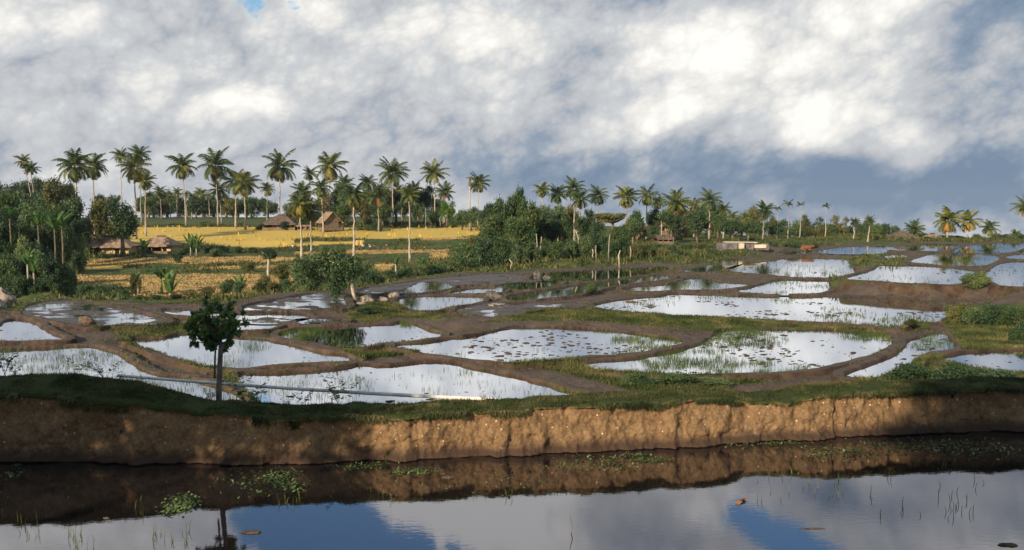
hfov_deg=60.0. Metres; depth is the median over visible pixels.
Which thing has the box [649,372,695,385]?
bush
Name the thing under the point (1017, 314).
bush
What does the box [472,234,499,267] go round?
bush
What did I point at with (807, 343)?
water
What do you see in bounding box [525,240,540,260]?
bush
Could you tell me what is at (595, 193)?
coconut palm
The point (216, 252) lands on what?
bush
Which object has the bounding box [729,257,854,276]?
water
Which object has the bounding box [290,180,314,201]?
coconut palm
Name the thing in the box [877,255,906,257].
water
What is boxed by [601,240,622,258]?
bush
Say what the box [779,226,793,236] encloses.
bush
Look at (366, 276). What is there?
bush
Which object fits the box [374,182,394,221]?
broadleaf tree
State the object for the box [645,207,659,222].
broadleaf tree
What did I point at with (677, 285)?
water
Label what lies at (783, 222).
bush
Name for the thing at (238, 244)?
ripe rice
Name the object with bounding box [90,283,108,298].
bush
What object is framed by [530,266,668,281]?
water
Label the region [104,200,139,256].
broadleaf tree
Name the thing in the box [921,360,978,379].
bush
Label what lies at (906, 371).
bush
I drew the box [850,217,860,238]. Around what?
coconut palm
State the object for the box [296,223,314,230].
thatched hut
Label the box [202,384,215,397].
weed
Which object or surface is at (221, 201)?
broadleaf tree
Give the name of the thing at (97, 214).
broadleaf tree
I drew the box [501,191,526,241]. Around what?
broadleaf tree
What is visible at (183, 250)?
bush
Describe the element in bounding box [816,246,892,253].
water
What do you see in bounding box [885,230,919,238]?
thatched hut
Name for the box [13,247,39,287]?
banana plant
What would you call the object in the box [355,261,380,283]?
bush
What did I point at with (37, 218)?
banana plant
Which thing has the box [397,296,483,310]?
water
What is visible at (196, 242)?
banana plant
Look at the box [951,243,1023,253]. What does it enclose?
water
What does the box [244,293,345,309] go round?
water
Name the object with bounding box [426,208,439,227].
broadleaf tree
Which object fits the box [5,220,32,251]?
bush
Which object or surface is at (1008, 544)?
mud lump
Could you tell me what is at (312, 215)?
coconut palm
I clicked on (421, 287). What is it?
water
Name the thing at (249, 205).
broadleaf tree
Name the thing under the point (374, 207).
broadleaf tree
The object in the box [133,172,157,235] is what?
coconut palm
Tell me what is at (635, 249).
bush
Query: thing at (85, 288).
bush
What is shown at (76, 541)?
water sprigs
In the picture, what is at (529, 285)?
water
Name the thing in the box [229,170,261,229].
coconut palm
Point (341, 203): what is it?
broadleaf tree
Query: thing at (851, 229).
bush
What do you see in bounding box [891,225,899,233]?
broadleaf tree
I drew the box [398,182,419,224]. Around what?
broadleaf tree
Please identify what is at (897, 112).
sky
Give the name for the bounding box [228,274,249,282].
banana plant
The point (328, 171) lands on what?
coconut palm
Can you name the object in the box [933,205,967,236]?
coconut palm
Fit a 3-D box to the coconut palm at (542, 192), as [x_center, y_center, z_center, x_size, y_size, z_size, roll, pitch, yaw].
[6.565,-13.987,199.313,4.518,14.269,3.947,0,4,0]
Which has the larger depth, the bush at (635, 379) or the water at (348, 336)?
the water at (348, 336)
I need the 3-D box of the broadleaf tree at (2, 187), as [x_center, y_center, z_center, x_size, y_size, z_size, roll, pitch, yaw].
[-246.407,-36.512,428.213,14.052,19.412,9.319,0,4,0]
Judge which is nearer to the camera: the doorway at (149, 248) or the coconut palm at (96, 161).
the doorway at (149, 248)
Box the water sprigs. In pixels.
[17,461,983,546]
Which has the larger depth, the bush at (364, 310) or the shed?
the shed
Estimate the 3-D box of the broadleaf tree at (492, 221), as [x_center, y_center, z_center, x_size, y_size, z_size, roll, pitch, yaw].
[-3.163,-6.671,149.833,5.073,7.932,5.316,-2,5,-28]
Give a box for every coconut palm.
[13,154,30,196]
[23,161,41,192]
[50,148,98,195]
[81,153,108,205]
[108,147,128,203]
[116,153,151,238]
[126,144,151,224]
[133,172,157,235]
[143,191,153,197]
[152,185,167,218]
[164,152,197,225]
[165,194,174,216]
[171,187,182,216]
[182,190,188,216]
[185,191,199,218]
[193,187,207,217]
[195,146,234,225]
[205,191,211,216]
[207,180,227,222]
[217,169,245,227]
[221,193,228,216]
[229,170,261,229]
[259,182,275,219]
[261,148,300,213]
[284,190,316,258]
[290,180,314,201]
[301,165,318,196]
[303,197,323,258]
[307,174,333,234]
[313,151,348,210]
[333,173,356,188]
[337,181,370,255]
[358,174,377,190]
[365,182,391,231]
[375,156,410,226]
[387,184,401,221]
[396,184,420,261]
[406,180,424,219]
[420,158,449,226]
[433,180,455,226]
[466,171,491,228]
[531,181,549,204]
[545,183,566,239]
[560,175,585,240]
[570,189,592,239]
[587,184,609,221]
[612,185,639,220]
[635,183,660,238]
[651,195,666,235]
[659,187,691,239]
[687,197,701,236]
[695,187,723,238]
[715,202,731,238]
[724,210,738,237]
[739,210,752,237]
[753,199,776,239]
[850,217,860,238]
[863,214,875,241]
[903,218,925,236]
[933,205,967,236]
[954,209,983,236]
[979,219,1001,236]
[1009,195,1023,216]
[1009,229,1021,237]
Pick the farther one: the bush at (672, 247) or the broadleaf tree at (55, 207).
the broadleaf tree at (55, 207)
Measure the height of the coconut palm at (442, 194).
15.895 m
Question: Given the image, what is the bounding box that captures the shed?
[653,235,674,244]
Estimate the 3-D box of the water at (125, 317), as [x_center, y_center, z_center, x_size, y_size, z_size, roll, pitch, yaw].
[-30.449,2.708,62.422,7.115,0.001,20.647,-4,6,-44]
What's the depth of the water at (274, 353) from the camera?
46.63 m
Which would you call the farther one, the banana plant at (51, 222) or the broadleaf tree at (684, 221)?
the broadleaf tree at (684, 221)
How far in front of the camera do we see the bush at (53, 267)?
103.91 m
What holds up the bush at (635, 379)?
on the ground at (448, 328)
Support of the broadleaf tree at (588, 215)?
on the ground at (448, 328)
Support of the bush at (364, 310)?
on the ground at (448, 328)
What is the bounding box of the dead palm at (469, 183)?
[468,178,470,229]
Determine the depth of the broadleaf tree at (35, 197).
198.74 m
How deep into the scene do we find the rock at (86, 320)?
56.05 m
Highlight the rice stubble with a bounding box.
[76,237,473,297]
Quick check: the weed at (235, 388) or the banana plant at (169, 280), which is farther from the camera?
the banana plant at (169, 280)
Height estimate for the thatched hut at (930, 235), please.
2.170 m
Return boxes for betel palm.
[774,205,781,237]
[783,199,793,237]
[796,201,804,237]
[822,203,828,236]
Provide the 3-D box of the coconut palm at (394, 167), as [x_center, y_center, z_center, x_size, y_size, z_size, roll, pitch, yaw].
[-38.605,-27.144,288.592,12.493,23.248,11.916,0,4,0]
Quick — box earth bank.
[0,374,1023,464]
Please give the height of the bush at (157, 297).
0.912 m
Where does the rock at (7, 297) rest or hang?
on the ground at (448, 328)
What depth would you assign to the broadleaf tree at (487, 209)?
238.06 m
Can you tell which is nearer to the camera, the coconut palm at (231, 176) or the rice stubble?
the rice stubble
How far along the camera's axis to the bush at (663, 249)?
124.83 m
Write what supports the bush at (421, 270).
on the ground at (448, 328)
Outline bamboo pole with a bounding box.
[117,374,502,399]
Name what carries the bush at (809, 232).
on the ground at (448, 328)
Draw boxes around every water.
[0,320,63,340]
[0,347,241,400]
[0,430,1023,549]
[25,302,155,324]
[132,334,353,367]
[163,310,306,323]
[237,323,276,329]
[239,362,578,404]
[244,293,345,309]
[281,323,440,347]
[292,318,341,323]
[360,276,521,292]
[396,327,682,361]
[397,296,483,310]
[398,282,451,293]
[452,288,505,292]
[460,303,565,316]
[496,281,559,289]
[507,275,673,299]
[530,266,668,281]
[583,328,891,373]
[595,294,945,327]
[623,278,747,290]
[683,258,742,271]
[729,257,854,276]
[738,280,830,294]
[777,250,811,254]
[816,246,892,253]
[846,333,954,377]
[847,265,974,283]
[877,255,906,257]
[887,243,961,250]
[911,254,999,265]
[944,350,1023,371]
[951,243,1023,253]
[963,301,977,304]
[986,262,1023,285]
[1006,255,1023,258]
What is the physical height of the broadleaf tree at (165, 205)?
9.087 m
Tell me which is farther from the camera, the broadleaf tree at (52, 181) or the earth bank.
the broadleaf tree at (52, 181)
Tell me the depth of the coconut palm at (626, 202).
189.01 m
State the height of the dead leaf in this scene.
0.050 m
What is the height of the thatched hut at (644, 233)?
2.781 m
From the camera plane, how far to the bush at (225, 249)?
190.00 m
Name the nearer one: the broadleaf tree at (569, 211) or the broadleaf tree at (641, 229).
the broadleaf tree at (641, 229)
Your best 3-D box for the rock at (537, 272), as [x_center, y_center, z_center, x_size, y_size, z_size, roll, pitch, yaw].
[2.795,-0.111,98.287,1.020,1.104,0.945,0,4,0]
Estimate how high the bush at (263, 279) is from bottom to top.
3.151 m
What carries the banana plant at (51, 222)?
on the ground at (448, 328)
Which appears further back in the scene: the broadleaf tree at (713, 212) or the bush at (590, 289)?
the broadleaf tree at (713, 212)
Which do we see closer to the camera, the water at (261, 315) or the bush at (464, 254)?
the water at (261, 315)
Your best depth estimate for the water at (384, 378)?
38.82 m
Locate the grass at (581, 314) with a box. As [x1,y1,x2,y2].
[0,221,1023,401]
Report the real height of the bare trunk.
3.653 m
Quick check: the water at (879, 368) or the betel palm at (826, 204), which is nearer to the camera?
the water at (879, 368)
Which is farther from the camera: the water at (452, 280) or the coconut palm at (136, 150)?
the coconut palm at (136, 150)
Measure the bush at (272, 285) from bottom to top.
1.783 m
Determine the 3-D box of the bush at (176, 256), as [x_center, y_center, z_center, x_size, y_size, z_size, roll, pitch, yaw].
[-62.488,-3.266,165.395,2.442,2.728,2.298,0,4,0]
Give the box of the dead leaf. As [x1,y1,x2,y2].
[735,496,746,503]
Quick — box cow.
[800,245,814,250]
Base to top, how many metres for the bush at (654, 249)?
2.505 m
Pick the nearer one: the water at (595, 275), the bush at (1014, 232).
the water at (595, 275)
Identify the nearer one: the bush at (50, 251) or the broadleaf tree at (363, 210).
the bush at (50, 251)
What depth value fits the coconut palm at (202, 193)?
387.97 m
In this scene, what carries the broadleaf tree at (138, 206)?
on the ground at (448, 328)
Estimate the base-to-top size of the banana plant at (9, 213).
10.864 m
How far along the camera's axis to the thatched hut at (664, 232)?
187.42 m
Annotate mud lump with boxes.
[241,530,260,533]
[441,475,454,478]
[997,543,1017,546]
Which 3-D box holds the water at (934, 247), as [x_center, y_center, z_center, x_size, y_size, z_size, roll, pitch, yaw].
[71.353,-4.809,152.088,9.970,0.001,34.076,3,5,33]
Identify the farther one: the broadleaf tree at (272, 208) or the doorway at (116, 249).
the broadleaf tree at (272, 208)
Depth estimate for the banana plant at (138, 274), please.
106.33 m
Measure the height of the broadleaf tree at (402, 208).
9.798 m
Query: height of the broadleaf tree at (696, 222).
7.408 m
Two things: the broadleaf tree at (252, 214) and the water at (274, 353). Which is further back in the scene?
the broadleaf tree at (252, 214)
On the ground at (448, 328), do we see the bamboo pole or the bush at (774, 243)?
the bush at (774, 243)
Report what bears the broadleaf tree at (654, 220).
on the ground at (448, 328)
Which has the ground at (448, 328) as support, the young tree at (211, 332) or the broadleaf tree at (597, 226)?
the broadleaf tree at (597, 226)
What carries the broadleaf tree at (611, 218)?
on the ground at (448, 328)
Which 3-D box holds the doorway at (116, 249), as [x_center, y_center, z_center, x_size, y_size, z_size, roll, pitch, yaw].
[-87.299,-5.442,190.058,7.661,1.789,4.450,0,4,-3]
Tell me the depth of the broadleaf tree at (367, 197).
296.90 m
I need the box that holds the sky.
[0,0,1023,237]
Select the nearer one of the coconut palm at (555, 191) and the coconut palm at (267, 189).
the coconut palm at (555, 191)
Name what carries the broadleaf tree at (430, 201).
on the ground at (448, 328)
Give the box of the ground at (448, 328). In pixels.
[0,216,1023,401]
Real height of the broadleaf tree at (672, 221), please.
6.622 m
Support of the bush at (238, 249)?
on the ground at (448, 328)
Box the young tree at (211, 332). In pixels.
[182,295,250,400]
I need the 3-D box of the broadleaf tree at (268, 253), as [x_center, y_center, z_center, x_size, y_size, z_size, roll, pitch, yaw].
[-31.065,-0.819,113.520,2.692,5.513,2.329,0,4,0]
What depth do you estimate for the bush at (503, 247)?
121.62 m
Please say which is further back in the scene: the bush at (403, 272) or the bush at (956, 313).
the bush at (403, 272)
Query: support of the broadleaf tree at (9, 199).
on the ground at (448, 328)
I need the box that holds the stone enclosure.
[716,241,768,249]
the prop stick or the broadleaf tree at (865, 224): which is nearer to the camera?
the prop stick
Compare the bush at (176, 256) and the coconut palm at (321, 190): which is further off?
the coconut palm at (321, 190)
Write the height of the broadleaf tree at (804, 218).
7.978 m
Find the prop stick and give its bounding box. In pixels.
[214,342,216,378]
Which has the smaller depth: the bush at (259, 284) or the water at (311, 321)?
the water at (311, 321)
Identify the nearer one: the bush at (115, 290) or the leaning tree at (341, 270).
the leaning tree at (341, 270)
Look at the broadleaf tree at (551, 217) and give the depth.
171.10 m
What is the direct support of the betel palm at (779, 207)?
on the ground at (448, 328)
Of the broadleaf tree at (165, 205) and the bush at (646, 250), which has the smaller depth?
the bush at (646, 250)
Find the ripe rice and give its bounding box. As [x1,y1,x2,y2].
[91,225,476,267]
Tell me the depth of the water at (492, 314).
68.39 m
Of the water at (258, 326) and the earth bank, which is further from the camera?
the water at (258, 326)
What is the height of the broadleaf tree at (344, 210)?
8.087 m
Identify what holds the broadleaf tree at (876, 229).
on the ground at (448, 328)
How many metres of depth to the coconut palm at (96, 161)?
218.21 m
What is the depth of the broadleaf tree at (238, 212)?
408.26 m
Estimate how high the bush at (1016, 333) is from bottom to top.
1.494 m
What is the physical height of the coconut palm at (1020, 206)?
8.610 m
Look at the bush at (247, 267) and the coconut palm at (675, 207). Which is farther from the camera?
the coconut palm at (675, 207)
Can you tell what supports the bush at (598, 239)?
on the ground at (448, 328)
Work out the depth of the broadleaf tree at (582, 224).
171.39 m
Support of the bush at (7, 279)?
on the ground at (448, 328)
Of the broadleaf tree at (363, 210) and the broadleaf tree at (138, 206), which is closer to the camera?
the broadleaf tree at (363, 210)
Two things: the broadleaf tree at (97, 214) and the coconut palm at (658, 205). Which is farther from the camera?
the coconut palm at (658, 205)
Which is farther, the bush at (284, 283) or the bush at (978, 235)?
the bush at (978, 235)
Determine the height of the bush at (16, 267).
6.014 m
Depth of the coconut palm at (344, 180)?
317.73 m
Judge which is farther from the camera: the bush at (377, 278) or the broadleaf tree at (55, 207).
the broadleaf tree at (55, 207)
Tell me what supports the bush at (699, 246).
on the ground at (448, 328)
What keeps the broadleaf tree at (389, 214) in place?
on the ground at (448, 328)
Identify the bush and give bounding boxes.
[0,207,17,256]
[0,242,14,257]
[0,253,16,281]
[0,273,14,290]
[1,273,28,297]
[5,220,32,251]
[5,255,31,294]
[13,235,32,259]
[22,245,51,280]
[24,222,64,262]
[25,275,47,294]
[30,238,54,260]
[41,221,64,261]
[41,273,65,293]
[43,253,62,290]
[44,246,61,266]
[49,258,78,293]
[59,225,75,266]
[60,279,75,295]
[67,263,77,288]
[69,232,95,265]
[69,250,87,272]
[76,282,93,296]
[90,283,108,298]
[101,284,120,299]
[116,288,129,298]
[129,272,141,294]
[133,295,148,299]
[149,294,167,299]
[169,250,183,262]
[169,294,182,298]
[178,247,189,254]
[181,289,202,297]
[198,221,213,226]
[199,285,215,295]
[200,247,213,253]
[207,248,227,256]
[218,246,228,252]
[218,281,231,293]
[225,277,233,293]
[232,281,246,293]
[233,246,244,252]
[241,262,256,271]
[247,247,257,252]
[251,282,266,291]
[255,225,265,229]
[257,273,271,289]
[266,281,280,292]
[272,261,290,281]
[278,278,291,292]
[279,221,293,229]
[290,254,323,291]
[334,247,345,251]
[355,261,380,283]
[355,305,375,315]
[356,217,375,230]
[359,271,372,284]
[369,221,384,230]
[371,273,385,283]
[383,269,396,280]
[392,221,402,226]
[396,267,414,278]
[410,220,419,227]
[412,264,430,275]
[426,265,440,274]
[432,220,443,227]
[436,262,448,273]
[447,217,458,227]
[447,259,464,271]
[449,242,463,260]
[454,243,476,267]
[466,234,476,246]
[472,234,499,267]
[490,232,514,265]
[509,244,529,264]
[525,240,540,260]
[538,238,555,259]
[546,240,567,258]
[562,238,581,257]
[577,233,596,257]
[584,283,595,294]
[590,230,608,256]
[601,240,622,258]
[615,236,633,257]
[620,372,656,384]
[627,242,642,258]
[639,244,651,256]
[647,243,662,255]
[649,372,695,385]
[657,247,670,255]
[665,243,677,253]
[681,245,695,248]
[694,244,705,248]
[696,377,736,387]
[767,218,790,235]
[767,221,783,235]
[768,240,779,246]
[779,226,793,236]
[781,239,801,247]
[790,222,806,236]
[792,219,811,235]
[801,225,816,236]
[806,242,818,247]
[812,224,830,236]
[826,222,839,234]
[843,225,855,232]
[882,362,930,379]
[904,318,918,328]
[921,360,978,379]
[948,301,967,324]
[957,271,993,289]
[960,306,987,324]
[963,368,1021,377]
[972,233,982,237]
[980,300,1001,325]
[993,304,1013,325]
[1003,307,1023,325]
[1008,320,1023,340]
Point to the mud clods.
(739, 349)
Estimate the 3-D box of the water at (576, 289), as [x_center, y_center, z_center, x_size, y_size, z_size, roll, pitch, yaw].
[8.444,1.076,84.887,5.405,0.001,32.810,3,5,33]
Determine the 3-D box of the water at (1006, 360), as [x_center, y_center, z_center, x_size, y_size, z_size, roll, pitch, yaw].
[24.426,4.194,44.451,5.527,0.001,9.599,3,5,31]
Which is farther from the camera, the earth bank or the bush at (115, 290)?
the bush at (115, 290)
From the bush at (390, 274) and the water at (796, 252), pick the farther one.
the water at (796, 252)
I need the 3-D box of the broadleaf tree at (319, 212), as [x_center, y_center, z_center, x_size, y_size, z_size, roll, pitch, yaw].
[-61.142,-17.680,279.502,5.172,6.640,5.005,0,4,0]
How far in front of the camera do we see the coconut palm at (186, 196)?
408.44 m
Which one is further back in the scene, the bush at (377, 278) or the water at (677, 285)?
the bush at (377, 278)
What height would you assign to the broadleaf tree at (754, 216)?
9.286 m
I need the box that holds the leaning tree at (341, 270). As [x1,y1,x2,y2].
[287,247,365,302]
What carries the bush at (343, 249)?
on the ground at (448, 328)
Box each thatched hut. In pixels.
[87,235,140,254]
[138,235,184,253]
[260,214,299,230]
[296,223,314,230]
[316,211,342,230]
[634,223,649,236]
[657,223,669,234]
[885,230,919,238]
[923,233,941,238]
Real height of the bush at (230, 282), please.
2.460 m
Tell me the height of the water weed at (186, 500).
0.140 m
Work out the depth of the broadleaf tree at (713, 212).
238.39 m
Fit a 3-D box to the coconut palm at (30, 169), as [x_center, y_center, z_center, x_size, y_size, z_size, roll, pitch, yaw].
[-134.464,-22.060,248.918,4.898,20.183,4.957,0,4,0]
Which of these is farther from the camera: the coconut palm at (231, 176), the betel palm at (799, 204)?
the coconut palm at (231, 176)
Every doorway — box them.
[90,248,118,253]
[148,247,166,250]
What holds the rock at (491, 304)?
on the ground at (448, 328)
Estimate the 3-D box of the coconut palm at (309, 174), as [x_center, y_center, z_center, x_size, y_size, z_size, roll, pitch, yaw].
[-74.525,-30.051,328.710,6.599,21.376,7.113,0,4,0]
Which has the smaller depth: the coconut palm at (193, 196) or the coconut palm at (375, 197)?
the coconut palm at (375, 197)
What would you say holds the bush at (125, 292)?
on the ground at (448, 328)
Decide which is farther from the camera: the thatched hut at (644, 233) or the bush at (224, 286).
the thatched hut at (644, 233)
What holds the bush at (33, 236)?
on the ground at (448, 328)
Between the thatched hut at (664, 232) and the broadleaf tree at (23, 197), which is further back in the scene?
the thatched hut at (664, 232)
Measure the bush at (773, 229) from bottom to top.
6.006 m
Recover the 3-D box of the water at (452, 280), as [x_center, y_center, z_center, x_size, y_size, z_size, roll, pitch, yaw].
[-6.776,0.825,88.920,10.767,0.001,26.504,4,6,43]
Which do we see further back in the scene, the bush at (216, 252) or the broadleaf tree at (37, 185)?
the broadleaf tree at (37, 185)
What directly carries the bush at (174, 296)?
on the ground at (448, 328)
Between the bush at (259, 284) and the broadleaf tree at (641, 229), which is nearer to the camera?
the bush at (259, 284)
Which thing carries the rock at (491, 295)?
on the ground at (448, 328)
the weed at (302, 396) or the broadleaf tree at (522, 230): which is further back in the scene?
the broadleaf tree at (522, 230)
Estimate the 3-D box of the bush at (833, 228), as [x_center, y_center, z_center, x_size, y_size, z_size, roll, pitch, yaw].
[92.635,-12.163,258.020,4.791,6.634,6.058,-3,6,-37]
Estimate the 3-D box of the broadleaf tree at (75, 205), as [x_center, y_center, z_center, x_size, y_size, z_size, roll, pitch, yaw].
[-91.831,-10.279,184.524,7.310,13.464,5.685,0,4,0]
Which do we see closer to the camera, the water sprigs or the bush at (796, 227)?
the water sprigs
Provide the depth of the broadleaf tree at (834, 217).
259.19 m
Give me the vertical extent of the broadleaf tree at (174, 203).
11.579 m
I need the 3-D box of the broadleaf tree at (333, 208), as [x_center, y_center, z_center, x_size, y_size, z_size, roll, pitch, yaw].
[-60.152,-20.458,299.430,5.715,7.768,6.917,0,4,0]
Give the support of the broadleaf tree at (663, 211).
on the ground at (448, 328)
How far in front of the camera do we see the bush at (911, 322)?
56.26 m
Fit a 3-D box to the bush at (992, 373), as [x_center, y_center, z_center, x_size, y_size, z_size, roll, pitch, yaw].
[20.274,4.471,37.513,1.750,1.085,2.522,-3,6,-38]
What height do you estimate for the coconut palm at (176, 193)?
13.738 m
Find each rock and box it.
[0,287,16,305]
[0,299,7,308]
[78,316,96,324]
[360,294,373,301]
[379,296,388,301]
[387,291,399,297]
[485,291,501,299]
[487,303,505,305]
[533,269,540,275]
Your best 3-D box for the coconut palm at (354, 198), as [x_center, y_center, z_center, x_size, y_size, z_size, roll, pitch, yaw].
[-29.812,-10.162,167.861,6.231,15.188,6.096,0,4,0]
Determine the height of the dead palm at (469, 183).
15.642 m
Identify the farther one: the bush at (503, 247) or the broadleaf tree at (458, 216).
the broadleaf tree at (458, 216)
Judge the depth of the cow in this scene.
140.79 m
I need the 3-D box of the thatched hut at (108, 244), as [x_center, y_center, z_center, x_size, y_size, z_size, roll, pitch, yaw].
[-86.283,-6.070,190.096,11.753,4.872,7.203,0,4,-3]
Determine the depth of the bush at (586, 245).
121.53 m
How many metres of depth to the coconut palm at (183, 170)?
297.05 m
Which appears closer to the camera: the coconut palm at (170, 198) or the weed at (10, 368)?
the weed at (10, 368)
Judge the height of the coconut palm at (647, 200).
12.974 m
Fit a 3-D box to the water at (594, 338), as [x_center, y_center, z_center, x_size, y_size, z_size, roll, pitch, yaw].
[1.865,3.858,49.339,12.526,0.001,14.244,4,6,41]
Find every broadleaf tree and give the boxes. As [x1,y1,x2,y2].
[0,180,26,200]
[0,181,7,194]
[0,190,21,243]
[11,186,32,220]
[13,175,38,198]
[14,201,49,230]
[29,187,50,208]
[31,179,44,193]
[36,198,65,235]
[40,175,66,203]
[40,176,79,219]
[58,195,85,237]
[60,181,74,192]
[68,215,94,248]
[86,197,114,253]
[92,193,106,203]
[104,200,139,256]
[106,194,120,206]
[134,195,154,217]
[139,196,157,217]
[150,192,162,216]
[155,198,171,217]
[156,189,175,216]
[169,195,188,216]
[178,200,202,216]
[186,196,204,218]
[196,195,218,216]
[211,194,221,216]
[216,196,229,216]
[221,197,243,217]
[230,198,242,217]
[239,197,255,217]
[241,196,261,217]
[257,197,278,217]
[258,248,276,280]
[282,202,297,219]
[296,215,313,230]
[313,210,323,227]
[315,192,334,212]
[325,203,338,213]
[331,180,347,204]
[334,206,351,229]
[337,195,352,226]
[350,196,372,228]
[359,186,372,221]
[367,202,380,219]
[373,203,390,227]
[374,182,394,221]
[383,201,396,220]
[390,189,400,221]
[395,198,410,225]
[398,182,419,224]
[408,201,428,220]
[419,184,436,224]
[425,196,445,219]
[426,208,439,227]
[438,200,455,227]
[453,208,466,229]
[462,206,478,230]
[473,209,483,228]
[474,226,496,247]
[479,201,494,222]
[479,213,506,255]
[490,194,505,232]
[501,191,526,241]
[504,213,537,248]
[512,182,526,212]
[516,196,541,236]
[530,204,549,247]
[534,220,547,247]
[538,205,551,243]
[543,208,556,239]
[544,218,564,243]
[552,202,571,243]
[560,217,574,242]
[565,203,581,240]
[572,215,590,237]
[584,208,595,236]
[586,219,606,234]
[591,212,626,244]
[605,223,632,242]
[624,218,643,243]
[628,208,641,238]
[635,216,644,241]
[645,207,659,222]
[645,224,660,241]
[648,215,660,239]
[658,207,672,221]
[659,211,681,240]
[674,210,692,234]
[676,223,690,236]
[685,207,708,242]
[703,217,714,234]
[705,207,725,232]
[710,213,725,240]
[725,218,742,239]
[736,215,746,235]
[740,218,757,240]
[747,205,764,224]
[751,222,769,235]
[764,208,776,233]
[799,214,810,226]
[810,216,823,228]
[829,215,840,226]
[837,216,849,233]
[854,223,868,234]
[861,219,873,228]
[868,223,884,234]
[880,223,891,234]
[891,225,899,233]
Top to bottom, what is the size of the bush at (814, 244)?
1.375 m
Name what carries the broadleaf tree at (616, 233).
on the ground at (448, 328)
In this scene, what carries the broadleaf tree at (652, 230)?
on the ground at (448, 328)
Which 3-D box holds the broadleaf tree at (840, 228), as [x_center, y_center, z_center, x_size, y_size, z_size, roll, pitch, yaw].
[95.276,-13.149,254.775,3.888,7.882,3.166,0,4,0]
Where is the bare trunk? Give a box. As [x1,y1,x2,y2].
[608,234,609,260]
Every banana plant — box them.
[0,204,25,247]
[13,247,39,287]
[25,254,41,283]
[26,209,55,243]
[37,209,67,257]
[46,209,73,263]
[132,238,151,256]
[134,272,140,294]
[142,264,177,294]
[161,269,185,294]
[182,232,193,255]
[191,233,203,255]
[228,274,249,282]
[389,253,400,274]
[418,255,425,263]
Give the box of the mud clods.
[0,266,1018,401]
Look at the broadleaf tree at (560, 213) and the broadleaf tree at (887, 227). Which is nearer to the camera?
the broadleaf tree at (560, 213)
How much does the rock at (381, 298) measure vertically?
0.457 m
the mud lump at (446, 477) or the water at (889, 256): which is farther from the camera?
the water at (889, 256)
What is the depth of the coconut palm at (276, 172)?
287.39 m
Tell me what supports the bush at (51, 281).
on the ground at (448, 328)
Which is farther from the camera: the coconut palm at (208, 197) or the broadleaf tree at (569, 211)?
the coconut palm at (208, 197)
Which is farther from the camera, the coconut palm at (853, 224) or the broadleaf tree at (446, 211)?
the broadleaf tree at (446, 211)
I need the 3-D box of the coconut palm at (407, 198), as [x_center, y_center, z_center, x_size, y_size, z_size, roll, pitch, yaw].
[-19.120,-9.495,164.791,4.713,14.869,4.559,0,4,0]
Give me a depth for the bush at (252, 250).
189.75 m
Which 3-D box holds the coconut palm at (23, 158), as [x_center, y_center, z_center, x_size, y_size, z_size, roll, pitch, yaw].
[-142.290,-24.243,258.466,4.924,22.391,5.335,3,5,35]
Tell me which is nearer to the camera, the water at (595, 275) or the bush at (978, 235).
the water at (595, 275)
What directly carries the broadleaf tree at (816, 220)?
on the ground at (448, 328)
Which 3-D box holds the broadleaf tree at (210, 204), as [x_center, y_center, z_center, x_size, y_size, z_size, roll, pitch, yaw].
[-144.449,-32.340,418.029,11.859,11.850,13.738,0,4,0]
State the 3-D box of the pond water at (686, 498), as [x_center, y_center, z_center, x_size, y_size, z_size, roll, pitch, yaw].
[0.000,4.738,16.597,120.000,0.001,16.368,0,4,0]
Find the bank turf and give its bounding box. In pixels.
[0,370,1023,432]
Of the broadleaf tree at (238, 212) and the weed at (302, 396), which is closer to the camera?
the weed at (302, 396)
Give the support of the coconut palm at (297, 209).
on the ground at (448, 328)
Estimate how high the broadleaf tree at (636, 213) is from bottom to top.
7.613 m
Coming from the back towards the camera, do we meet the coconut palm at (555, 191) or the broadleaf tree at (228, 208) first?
the broadleaf tree at (228, 208)
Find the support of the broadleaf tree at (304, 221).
on the ground at (448, 328)
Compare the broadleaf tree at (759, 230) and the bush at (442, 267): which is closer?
the bush at (442, 267)
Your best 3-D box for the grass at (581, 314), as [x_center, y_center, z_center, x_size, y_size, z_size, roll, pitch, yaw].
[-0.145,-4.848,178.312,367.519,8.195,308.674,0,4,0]
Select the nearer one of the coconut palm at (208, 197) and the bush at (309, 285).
the bush at (309, 285)
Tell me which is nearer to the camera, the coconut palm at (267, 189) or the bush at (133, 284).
the bush at (133, 284)
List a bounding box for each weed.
[0,342,26,373]
[4,355,25,373]
[4,436,1022,518]
[65,354,92,373]
[82,358,122,376]
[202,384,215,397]
[207,372,269,401]
[289,383,313,403]
[315,364,371,403]
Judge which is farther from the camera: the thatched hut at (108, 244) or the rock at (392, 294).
the thatched hut at (108, 244)
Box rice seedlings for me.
[0,243,1023,401]
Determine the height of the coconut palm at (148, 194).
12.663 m
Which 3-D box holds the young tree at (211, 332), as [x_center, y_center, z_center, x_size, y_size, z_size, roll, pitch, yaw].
[-7.400,2.050,22.052,1.549,3.093,1.617,-4,6,-43]
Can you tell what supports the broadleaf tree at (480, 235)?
on the ground at (448, 328)
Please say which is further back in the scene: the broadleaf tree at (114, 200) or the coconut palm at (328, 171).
the broadleaf tree at (114, 200)
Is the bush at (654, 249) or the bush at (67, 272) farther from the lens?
the bush at (654, 249)
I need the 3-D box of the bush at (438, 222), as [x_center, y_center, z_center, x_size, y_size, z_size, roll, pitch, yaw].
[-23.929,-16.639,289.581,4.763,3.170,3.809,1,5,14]
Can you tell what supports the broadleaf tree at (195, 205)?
on the ground at (448, 328)
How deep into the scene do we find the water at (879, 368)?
45.69 m
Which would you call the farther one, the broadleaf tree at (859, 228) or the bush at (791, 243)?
the broadleaf tree at (859, 228)
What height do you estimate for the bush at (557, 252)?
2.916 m
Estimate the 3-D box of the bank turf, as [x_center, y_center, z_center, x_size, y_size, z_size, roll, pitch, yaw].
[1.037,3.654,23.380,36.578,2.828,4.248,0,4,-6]

